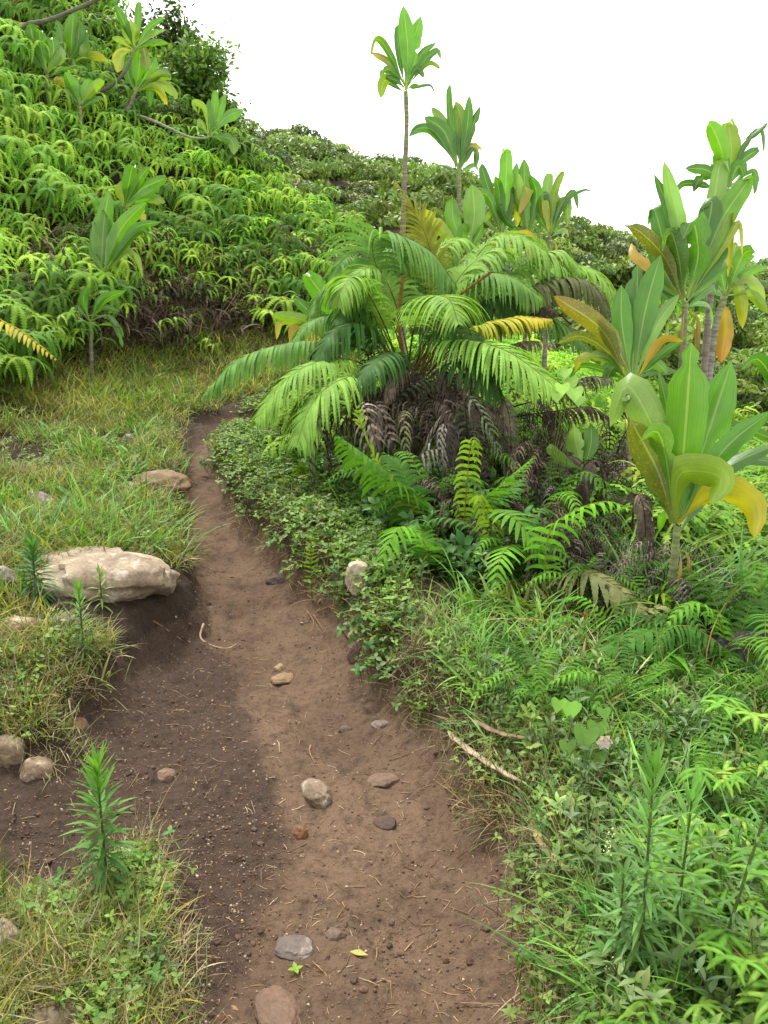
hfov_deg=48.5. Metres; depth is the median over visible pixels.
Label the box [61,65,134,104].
forked fern
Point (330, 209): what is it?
forked fern
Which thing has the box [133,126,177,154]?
forked fern
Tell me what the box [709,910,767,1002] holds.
lacy fern
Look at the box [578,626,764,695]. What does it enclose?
sword fern
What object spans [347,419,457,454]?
sword fern
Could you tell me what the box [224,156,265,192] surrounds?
forked fern
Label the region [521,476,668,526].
sword fern
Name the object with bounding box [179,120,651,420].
slope ferns
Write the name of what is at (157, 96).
forked fern
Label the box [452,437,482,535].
sword fern
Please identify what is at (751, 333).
shrub
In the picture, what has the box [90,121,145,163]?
forked fern
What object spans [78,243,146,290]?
forked fern
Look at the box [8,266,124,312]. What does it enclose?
forked fern
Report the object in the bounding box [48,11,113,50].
forked fern
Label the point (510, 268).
shrub
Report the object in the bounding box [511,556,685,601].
sword fern
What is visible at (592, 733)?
heart leaved vine
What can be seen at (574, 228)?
shrub
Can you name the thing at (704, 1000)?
lacy fern
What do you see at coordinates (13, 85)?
forked fern
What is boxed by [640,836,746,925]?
lacy fern
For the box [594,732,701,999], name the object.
tall weed
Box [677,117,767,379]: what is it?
ti plant
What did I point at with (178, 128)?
forked fern
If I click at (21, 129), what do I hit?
forked fern
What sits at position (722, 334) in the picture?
ti plant
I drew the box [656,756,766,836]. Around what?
sword fern
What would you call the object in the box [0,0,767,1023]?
ground
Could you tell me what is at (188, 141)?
forked fern
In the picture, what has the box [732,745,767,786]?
lacy fern
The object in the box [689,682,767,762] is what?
sword fern
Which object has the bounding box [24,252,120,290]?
forked fern
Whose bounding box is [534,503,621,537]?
sword fern
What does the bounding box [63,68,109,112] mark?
forked fern
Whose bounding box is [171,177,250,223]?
forked fern
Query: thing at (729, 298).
shrub
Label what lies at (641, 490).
sword fern
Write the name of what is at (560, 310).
shrub
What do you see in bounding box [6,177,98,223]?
forked fern
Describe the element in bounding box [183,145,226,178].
forked fern
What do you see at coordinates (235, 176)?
forked fern
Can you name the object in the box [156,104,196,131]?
forked fern
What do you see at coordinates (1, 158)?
forked fern
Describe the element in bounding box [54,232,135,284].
forked fern
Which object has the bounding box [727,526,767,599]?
sword fern
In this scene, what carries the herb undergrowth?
on the ground at (136, 618)
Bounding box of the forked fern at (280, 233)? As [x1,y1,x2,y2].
[248,208,314,265]
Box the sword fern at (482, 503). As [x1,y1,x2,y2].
[468,494,503,548]
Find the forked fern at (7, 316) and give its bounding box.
[0,272,69,336]
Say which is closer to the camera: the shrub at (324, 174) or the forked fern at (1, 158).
the forked fern at (1, 158)
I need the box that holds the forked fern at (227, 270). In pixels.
[202,252,274,280]
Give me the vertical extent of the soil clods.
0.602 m
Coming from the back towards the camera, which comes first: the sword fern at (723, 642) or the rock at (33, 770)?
the sword fern at (723, 642)
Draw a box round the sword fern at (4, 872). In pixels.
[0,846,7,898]
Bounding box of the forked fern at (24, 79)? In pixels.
[0,72,53,102]
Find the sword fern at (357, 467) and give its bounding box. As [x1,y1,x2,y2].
[320,447,488,493]
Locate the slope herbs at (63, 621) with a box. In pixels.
[0,306,223,658]
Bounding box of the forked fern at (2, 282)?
[0,275,54,308]
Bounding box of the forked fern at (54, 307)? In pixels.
[22,291,122,339]
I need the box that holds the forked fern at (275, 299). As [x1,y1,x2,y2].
[251,275,325,324]
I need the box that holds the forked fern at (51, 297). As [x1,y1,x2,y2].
[1,289,67,341]
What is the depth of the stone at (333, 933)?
2.33 m
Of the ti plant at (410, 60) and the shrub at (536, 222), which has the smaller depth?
the ti plant at (410, 60)
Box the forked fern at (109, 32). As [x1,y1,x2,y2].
[93,20,120,43]
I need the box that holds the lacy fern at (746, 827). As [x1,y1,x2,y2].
[706,813,767,853]
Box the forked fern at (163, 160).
[113,133,184,175]
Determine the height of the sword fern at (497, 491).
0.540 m
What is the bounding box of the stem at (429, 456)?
[427,443,429,475]
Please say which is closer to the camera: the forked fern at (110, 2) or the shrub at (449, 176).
the forked fern at (110, 2)
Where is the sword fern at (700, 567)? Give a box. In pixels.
[557,550,727,585]
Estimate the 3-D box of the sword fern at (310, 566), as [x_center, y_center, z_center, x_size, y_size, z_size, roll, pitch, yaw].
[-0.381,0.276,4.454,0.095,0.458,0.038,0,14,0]
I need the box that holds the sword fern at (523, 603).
[509,597,546,612]
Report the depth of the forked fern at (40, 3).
11.95 m
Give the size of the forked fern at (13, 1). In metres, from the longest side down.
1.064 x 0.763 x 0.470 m
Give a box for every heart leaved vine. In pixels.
[542,368,584,499]
[551,697,621,778]
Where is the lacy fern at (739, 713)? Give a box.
[700,694,767,743]
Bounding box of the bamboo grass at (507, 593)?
[444,527,767,760]
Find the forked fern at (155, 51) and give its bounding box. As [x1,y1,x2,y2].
[112,32,161,63]
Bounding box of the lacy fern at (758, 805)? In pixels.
[733,778,767,824]
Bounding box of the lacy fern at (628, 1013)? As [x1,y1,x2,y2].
[575,976,684,1023]
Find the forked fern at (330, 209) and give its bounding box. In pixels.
[306,200,352,229]
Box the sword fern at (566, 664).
[487,648,606,716]
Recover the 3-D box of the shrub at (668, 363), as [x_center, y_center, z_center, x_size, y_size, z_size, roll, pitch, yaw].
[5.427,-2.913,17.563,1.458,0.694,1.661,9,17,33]
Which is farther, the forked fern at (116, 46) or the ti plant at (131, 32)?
the forked fern at (116, 46)
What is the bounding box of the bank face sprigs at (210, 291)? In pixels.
[0,224,338,368]
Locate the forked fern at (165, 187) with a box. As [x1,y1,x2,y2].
[101,169,177,213]
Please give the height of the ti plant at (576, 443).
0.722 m
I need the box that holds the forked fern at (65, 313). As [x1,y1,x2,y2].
[0,296,81,341]
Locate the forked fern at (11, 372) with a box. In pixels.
[0,338,32,382]
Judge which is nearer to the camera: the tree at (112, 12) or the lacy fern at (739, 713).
the lacy fern at (739, 713)
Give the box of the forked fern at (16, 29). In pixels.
[0,18,27,66]
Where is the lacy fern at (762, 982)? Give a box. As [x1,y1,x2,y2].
[734,952,767,1023]
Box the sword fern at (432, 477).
[413,466,476,502]
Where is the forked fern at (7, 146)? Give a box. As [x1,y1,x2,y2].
[0,135,52,176]
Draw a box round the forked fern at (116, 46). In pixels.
[93,19,135,57]
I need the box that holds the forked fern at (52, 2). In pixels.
[17,0,83,18]
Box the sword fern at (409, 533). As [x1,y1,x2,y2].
[374,524,446,574]
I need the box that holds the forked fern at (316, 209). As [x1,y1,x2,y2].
[270,200,335,238]
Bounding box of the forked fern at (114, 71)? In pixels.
[90,65,127,90]
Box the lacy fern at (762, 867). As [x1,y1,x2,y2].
[726,846,767,901]
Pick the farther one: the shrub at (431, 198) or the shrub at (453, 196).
the shrub at (453, 196)
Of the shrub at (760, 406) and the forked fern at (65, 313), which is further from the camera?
the shrub at (760, 406)
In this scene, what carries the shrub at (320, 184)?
on the ground at (136, 618)
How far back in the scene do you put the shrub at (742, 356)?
18.25 m
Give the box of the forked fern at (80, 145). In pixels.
[66,128,146,169]
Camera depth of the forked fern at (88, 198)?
9.67 m
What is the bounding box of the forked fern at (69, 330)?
[0,309,101,358]
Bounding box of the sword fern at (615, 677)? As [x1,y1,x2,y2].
[541,647,698,715]
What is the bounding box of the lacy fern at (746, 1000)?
[729,997,767,1023]
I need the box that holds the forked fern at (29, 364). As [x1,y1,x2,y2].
[0,330,64,387]
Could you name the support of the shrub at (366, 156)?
on the ground at (136, 618)
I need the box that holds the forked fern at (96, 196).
[84,191,120,219]
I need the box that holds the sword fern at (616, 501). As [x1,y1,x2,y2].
[488,466,629,511]
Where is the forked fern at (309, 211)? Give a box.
[281,195,335,222]
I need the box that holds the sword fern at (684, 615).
[571,573,723,646]
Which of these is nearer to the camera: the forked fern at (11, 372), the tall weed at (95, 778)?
the tall weed at (95, 778)
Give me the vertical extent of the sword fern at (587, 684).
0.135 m
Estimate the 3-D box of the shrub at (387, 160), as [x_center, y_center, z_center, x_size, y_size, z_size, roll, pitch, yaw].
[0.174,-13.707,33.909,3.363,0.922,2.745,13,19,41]
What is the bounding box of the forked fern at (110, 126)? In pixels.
[84,106,139,134]
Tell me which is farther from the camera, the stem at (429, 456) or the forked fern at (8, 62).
the forked fern at (8, 62)
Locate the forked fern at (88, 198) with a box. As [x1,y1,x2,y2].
[29,178,95,217]
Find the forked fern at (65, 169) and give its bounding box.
[36,147,89,182]
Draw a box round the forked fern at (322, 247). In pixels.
[295,244,358,265]
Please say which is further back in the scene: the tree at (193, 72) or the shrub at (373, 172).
the shrub at (373, 172)
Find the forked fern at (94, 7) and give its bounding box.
[76,0,99,15]
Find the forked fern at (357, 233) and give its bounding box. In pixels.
[325,219,388,259]
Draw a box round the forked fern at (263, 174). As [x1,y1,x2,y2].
[222,155,285,186]
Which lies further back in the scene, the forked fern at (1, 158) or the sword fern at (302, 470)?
the forked fern at (1, 158)
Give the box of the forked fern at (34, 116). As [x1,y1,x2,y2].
[0,96,45,135]
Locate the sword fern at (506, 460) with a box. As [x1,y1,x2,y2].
[425,432,545,468]
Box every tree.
[96,0,133,17]
[129,0,223,55]
[150,22,241,112]
[195,81,252,137]
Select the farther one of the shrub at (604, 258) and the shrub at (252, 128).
the shrub at (252, 128)
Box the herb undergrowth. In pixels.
[280,494,767,1023]
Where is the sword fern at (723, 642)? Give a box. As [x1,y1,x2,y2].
[697,631,767,674]
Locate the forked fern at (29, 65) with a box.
[21,55,66,83]
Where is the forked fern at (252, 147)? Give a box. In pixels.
[215,127,283,171]
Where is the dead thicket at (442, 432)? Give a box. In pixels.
[307,345,656,532]
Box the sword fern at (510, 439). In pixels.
[413,436,529,477]
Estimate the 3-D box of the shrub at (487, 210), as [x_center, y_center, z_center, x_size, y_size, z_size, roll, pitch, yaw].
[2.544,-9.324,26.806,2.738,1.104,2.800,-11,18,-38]
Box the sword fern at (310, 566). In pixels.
[302,525,318,602]
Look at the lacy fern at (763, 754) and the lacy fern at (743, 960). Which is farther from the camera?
the lacy fern at (763, 754)
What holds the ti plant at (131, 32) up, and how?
on the ground at (136, 618)
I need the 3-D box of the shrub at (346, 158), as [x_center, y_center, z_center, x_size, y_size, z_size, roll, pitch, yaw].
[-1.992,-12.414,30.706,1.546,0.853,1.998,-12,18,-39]
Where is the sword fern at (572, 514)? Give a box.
[522,501,630,592]
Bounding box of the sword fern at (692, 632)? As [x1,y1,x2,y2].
[648,625,742,672]
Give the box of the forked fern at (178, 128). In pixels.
[118,96,191,143]
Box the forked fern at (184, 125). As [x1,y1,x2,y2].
[180,124,225,148]
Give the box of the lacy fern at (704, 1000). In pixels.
[681,995,739,1023]
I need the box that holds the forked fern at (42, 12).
[20,4,81,33]
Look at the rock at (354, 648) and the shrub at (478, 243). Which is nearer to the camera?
the rock at (354, 648)
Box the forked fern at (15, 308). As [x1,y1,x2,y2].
[0,294,41,331]
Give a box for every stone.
[253,985,300,1023]
[270,672,292,684]
[272,663,284,671]
[274,934,312,960]
[293,826,307,839]
[301,778,331,807]
[325,927,342,940]
[338,725,352,732]
[367,773,399,787]
[371,720,387,728]
[373,815,396,830]
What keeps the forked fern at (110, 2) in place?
on the ground at (136, 618)
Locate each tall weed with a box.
[8,526,65,607]
[58,739,147,907]
[67,578,99,678]
[89,564,114,612]
[573,846,661,1005]
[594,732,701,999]
[636,767,727,969]
[703,753,767,986]
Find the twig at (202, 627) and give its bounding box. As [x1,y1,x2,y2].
[199,623,236,648]
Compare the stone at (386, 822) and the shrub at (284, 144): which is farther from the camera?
the shrub at (284, 144)
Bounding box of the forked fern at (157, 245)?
[113,222,171,266]
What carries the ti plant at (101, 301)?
on the ground at (136, 618)
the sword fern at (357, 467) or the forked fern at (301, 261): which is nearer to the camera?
the sword fern at (357, 467)
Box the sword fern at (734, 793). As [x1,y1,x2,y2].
[607,737,767,847]
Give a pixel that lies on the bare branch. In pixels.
(23, 26)
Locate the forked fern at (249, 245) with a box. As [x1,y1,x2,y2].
[227,235,297,271]
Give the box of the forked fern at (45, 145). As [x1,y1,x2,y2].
[9,104,76,169]
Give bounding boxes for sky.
[113,0,767,262]
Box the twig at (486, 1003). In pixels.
[461,1002,528,1004]
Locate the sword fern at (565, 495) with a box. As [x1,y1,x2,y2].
[444,461,619,525]
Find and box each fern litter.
[0,196,381,368]
[350,422,706,595]
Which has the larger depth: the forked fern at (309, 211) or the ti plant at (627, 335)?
the forked fern at (309, 211)
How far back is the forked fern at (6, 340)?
7.52 m
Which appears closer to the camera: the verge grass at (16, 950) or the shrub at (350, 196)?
the verge grass at (16, 950)
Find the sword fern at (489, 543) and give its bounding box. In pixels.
[403,508,601,577]
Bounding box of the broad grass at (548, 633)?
[370,463,767,1023]
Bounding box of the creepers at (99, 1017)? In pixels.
[0,355,201,1023]
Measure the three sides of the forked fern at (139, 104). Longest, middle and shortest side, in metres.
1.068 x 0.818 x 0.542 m
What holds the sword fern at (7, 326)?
on the ground at (136, 618)
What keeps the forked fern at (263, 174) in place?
on the ground at (136, 618)
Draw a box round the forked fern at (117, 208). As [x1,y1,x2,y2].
[51,197,146,253]
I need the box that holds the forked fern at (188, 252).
[158,237,212,267]
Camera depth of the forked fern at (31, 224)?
8.76 m
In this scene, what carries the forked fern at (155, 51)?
on the ground at (136, 618)
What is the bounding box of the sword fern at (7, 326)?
[0,319,57,360]
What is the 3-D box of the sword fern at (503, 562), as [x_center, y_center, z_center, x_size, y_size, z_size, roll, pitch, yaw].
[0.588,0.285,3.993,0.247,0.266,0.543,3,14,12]
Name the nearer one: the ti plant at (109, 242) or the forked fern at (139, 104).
the ti plant at (109, 242)
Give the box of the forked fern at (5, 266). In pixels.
[0,227,77,287]
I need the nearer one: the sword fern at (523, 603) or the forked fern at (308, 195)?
the sword fern at (523, 603)
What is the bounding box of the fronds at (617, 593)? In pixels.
[547,569,671,628]
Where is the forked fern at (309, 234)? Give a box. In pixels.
[265,227,337,270]
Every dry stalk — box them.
[447,730,524,782]
[474,719,531,737]
[527,819,574,875]
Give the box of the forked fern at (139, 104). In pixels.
[105,80,156,124]
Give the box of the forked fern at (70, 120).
[51,108,93,139]
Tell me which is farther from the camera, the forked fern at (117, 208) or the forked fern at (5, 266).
the forked fern at (117, 208)
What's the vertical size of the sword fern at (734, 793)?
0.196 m
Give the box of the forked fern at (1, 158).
[0,148,8,183]
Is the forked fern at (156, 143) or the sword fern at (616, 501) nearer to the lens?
the sword fern at (616, 501)
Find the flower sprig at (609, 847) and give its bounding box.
[601,828,615,889]
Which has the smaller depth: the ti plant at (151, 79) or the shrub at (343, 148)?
the ti plant at (151, 79)
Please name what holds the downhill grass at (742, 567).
on the ground at (136, 618)
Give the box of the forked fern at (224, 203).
[207,197,243,233]
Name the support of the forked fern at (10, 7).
on the ground at (136, 618)
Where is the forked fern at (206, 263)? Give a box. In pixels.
[170,237,231,271]
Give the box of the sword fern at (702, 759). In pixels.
[607,708,767,799]
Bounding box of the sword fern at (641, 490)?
[507,457,645,493]
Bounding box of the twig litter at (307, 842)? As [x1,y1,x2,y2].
[12,633,541,1023]
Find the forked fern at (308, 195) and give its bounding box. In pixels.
[256,175,316,215]
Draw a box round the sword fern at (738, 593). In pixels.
[636,581,766,626]
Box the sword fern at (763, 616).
[641,562,767,675]
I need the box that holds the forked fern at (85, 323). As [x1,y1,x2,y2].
[31,300,101,343]
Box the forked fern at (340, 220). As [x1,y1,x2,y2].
[325,216,357,233]
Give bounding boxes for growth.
[251,356,625,472]
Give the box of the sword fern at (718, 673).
[690,647,767,699]
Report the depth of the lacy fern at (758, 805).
2.45 m
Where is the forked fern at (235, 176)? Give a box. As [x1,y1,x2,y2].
[204,171,264,218]
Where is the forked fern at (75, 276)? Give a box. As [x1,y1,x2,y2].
[20,258,128,321]
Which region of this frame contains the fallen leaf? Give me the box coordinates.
[350,949,366,954]
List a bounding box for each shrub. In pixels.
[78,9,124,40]
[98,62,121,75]
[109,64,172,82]
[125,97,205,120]
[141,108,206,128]
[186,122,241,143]
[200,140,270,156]
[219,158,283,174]
[237,125,257,141]
[238,118,273,140]
[249,138,306,154]
[256,128,290,142]
[257,147,309,177]
[258,151,325,183]
[263,135,337,162]
[266,131,320,148]
[278,173,339,202]
[279,156,345,182]
[282,171,323,197]
[286,123,328,143]
[295,142,367,182]
[318,138,364,157]
[320,189,376,205]
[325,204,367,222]
[333,179,400,204]
[335,151,358,160]
[338,156,353,167]
[342,198,408,220]
[346,158,415,183]
[349,162,412,195]
[354,155,372,159]
[356,156,422,171]
[358,186,455,228]
[370,152,399,167]
[385,161,474,203]
[390,157,430,179]
[407,172,447,192]
[417,161,480,189]
[433,188,466,208]
[434,195,513,223]
[440,233,518,258]
[443,202,495,226]
[446,256,538,301]
[453,227,510,241]
[494,230,576,249]
[507,249,560,282]
[510,239,546,250]
[515,221,566,244]
[529,291,592,315]
[531,330,599,361]
[536,219,596,254]
[538,283,615,317]
[541,258,599,298]
[542,305,610,329]
[548,297,713,365]
[551,246,622,275]
[558,215,619,245]
[564,231,630,264]
[576,257,631,279]
[584,252,688,284]
[589,251,688,285]
[591,239,642,252]
[596,224,645,250]
[616,229,628,233]
[630,357,673,383]
[639,350,717,375]
[659,304,736,332]
[660,279,735,311]
[665,362,767,403]
[672,345,756,372]
[688,259,767,299]
[696,299,767,330]
[696,307,767,347]
[714,343,767,383]
[736,383,767,414]
[749,261,767,265]
[749,293,767,316]
[752,378,767,404]
[759,268,767,282]
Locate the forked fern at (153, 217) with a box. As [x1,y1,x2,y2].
[113,208,179,243]
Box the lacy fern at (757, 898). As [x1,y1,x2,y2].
[705,883,767,920]
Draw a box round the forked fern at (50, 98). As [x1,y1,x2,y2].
[14,66,98,115]
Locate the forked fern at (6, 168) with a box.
[0,161,65,202]
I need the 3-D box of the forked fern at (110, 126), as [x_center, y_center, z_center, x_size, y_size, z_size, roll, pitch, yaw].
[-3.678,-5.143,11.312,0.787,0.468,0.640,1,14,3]
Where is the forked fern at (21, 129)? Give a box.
[0,106,31,144]
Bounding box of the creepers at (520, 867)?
[382,637,767,1023]
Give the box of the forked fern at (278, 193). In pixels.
[242,180,285,215]
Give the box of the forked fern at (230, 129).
[182,106,241,136]
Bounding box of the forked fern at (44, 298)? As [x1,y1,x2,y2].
[18,277,122,332]
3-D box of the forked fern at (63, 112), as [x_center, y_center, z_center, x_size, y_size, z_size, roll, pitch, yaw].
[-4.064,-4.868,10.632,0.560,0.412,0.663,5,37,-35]
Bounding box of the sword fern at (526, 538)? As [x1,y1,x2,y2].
[481,509,554,588]
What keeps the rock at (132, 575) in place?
on the ground at (136, 618)
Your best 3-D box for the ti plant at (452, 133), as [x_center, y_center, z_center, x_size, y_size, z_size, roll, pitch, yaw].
[0.669,-3.035,9.592,0.835,3.275,0.312,-1,14,-5]
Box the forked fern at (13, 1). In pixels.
[0,0,42,26]
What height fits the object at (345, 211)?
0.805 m
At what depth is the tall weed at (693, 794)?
1.88 m
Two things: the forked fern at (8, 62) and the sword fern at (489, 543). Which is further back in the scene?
the forked fern at (8, 62)
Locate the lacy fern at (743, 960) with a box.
[691,924,767,986]
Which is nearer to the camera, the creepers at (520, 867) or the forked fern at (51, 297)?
the creepers at (520, 867)
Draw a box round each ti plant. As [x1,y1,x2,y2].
[23,23,72,104]
[54,13,105,70]
[54,72,104,149]
[70,285,125,372]
[75,190,160,328]
[94,1,168,96]
[114,163,166,220]
[121,90,243,153]
[122,48,177,112]
[273,267,332,341]
[370,6,440,354]
[409,84,481,358]
[425,184,533,390]
[479,148,522,351]
[497,159,552,391]
[520,171,591,369]
[546,423,602,478]
[554,255,687,487]
[609,343,767,598]
[624,159,753,368]
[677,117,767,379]
[687,242,767,382]
[715,353,767,440]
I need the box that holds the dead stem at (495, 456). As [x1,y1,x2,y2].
[494,427,496,469]
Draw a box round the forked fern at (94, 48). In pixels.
[38,37,106,77]
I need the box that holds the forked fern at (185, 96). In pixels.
[154,82,228,112]
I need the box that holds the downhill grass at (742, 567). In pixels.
[534,337,767,660]
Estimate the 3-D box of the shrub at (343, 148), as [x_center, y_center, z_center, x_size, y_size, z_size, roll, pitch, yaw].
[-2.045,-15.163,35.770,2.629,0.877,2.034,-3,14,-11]
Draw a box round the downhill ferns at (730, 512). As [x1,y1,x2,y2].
[533,330,767,575]
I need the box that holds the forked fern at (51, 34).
[46,30,56,38]
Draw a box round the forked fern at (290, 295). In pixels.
[285,291,310,311]
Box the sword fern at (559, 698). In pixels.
[494,673,641,733]
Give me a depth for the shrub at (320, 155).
28.45 m
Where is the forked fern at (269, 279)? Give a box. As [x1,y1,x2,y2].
[241,251,304,294]
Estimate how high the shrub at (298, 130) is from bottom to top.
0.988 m
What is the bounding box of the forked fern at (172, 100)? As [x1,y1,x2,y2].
[156,96,185,108]
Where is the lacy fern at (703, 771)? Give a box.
[673,760,767,802]
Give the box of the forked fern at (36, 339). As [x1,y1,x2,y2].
[0,324,55,359]
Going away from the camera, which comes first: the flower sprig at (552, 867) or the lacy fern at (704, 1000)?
the lacy fern at (704, 1000)
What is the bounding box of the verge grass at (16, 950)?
[0,641,205,1023]
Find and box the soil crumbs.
[3,488,536,1023]
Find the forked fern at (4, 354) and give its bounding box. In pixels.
[0,347,10,366]
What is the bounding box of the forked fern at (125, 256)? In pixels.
[51,243,136,285]
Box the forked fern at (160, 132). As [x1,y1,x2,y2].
[107,119,169,149]
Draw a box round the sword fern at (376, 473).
[334,405,437,525]
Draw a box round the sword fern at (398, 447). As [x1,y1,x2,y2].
[350,437,445,470]
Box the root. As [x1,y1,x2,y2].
[153,620,215,660]
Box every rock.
[0,565,17,586]
[0,615,41,641]
[0,734,25,768]
[0,918,28,955]
[17,995,99,1023]
[20,756,53,781]
[23,490,54,507]
[25,546,179,602]
[54,612,79,631]
[70,717,88,730]
[73,668,89,679]
[121,433,136,444]
[132,469,191,493]
[157,768,175,781]
[265,573,284,584]
[345,560,370,595]
[346,641,361,663]
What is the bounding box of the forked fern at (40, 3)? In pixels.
[32,0,46,7]
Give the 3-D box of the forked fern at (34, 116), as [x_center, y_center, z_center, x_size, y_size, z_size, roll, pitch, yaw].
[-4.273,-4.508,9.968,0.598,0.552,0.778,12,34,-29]
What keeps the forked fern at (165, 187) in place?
on the ground at (136, 618)
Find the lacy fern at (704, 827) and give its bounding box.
[644,813,722,873]
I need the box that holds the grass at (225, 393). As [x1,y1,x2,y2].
[0,247,412,422]
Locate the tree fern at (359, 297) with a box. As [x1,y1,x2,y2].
[202,180,654,556]
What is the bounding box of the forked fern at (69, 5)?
[41,0,81,9]
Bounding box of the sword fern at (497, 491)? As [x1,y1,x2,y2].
[462,456,535,523]
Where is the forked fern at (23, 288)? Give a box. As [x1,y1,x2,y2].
[0,278,56,340]
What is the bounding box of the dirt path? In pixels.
[0,411,551,1023]
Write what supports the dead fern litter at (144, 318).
on the ground at (136, 618)
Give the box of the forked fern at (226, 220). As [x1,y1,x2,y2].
[213,212,284,245]
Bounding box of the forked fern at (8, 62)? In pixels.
[0,60,17,84]
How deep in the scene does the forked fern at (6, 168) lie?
9.18 m
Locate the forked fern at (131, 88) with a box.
[109,69,145,98]
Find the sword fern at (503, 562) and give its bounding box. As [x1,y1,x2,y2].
[484,544,533,594]
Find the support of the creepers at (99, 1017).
on the ground at (136, 618)
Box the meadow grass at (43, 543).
[0,276,258,686]
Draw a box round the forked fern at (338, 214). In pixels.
[294,211,363,240]
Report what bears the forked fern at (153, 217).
on the ground at (136, 618)
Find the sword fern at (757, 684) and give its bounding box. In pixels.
[701,678,767,711]
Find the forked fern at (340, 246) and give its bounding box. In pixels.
[325,236,356,257]
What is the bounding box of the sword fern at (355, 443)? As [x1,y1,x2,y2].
[321,436,391,464]
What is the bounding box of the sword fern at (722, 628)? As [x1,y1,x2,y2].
[610,569,767,670]
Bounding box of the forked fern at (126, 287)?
[61,261,141,330]
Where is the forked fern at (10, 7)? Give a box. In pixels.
[0,1,31,41]
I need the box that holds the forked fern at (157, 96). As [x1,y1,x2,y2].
[115,82,185,110]
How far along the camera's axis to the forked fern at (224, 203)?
11.02 m
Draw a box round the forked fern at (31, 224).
[0,207,49,242]
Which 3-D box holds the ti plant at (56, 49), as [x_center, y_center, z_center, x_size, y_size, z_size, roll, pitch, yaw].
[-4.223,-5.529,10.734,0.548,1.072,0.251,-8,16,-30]
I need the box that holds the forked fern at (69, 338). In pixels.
[29,310,88,350]
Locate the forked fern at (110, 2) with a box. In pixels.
[89,0,131,14]
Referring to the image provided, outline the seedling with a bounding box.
[288,962,302,972]
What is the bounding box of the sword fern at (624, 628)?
[531,596,711,667]
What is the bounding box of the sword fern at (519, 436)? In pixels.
[459,416,563,456]
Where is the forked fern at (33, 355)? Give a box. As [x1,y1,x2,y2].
[2,313,65,371]
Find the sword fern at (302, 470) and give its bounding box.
[274,460,341,483]
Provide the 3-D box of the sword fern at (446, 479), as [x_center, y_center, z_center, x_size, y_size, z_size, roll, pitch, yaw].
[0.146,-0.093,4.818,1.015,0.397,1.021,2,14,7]
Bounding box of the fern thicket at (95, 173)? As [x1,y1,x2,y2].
[0,0,416,376]
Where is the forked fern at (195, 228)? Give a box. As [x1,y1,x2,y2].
[162,205,261,250]
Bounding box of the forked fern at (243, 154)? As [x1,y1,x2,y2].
[200,130,265,170]
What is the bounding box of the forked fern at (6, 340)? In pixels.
[0,325,22,353]
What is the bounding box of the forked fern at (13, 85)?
[0,69,34,105]
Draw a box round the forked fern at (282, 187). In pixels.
[270,184,302,208]
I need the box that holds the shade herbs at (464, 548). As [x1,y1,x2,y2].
[290,427,686,588]
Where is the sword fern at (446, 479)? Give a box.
[326,451,498,514]
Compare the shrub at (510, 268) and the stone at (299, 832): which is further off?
the shrub at (510, 268)
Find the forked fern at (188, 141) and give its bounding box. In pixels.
[165,129,219,153]
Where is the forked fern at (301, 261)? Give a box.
[288,253,332,279]
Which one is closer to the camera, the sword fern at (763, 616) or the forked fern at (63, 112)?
the sword fern at (763, 616)
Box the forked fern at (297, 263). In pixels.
[262,240,315,276]
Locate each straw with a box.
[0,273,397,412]
[0,596,246,1023]
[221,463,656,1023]
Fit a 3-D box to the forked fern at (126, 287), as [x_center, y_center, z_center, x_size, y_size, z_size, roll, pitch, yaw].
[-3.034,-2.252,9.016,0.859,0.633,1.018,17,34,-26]
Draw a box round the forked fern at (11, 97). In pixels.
[0,89,27,140]
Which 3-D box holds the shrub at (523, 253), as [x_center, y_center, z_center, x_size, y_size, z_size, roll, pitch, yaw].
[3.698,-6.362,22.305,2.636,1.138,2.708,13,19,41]
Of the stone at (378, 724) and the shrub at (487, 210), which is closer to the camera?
the stone at (378, 724)
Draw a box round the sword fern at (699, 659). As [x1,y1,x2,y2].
[642,654,767,713]
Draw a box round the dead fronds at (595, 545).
[412,467,763,661]
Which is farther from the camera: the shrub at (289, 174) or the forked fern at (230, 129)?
the shrub at (289, 174)
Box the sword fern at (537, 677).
[468,641,602,710]
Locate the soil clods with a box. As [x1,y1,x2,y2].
[7,484,552,1023]
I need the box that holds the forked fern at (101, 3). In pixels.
[86,0,132,26]
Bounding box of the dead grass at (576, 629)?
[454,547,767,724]
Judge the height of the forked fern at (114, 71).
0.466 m
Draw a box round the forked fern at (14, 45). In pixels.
[0,35,56,74]
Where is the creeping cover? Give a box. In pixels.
[199,380,433,692]
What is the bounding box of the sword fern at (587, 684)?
[523,662,601,697]
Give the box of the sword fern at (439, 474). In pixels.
[342,455,489,490]
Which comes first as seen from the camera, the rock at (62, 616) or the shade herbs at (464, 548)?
the rock at (62, 616)
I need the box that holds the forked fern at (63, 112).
[35,105,83,137]
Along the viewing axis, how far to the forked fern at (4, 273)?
8.26 m
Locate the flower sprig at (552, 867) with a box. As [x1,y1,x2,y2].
[546,853,559,890]
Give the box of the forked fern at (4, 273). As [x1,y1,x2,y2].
[0,267,65,332]
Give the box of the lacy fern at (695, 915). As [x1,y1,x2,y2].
[613,852,733,987]

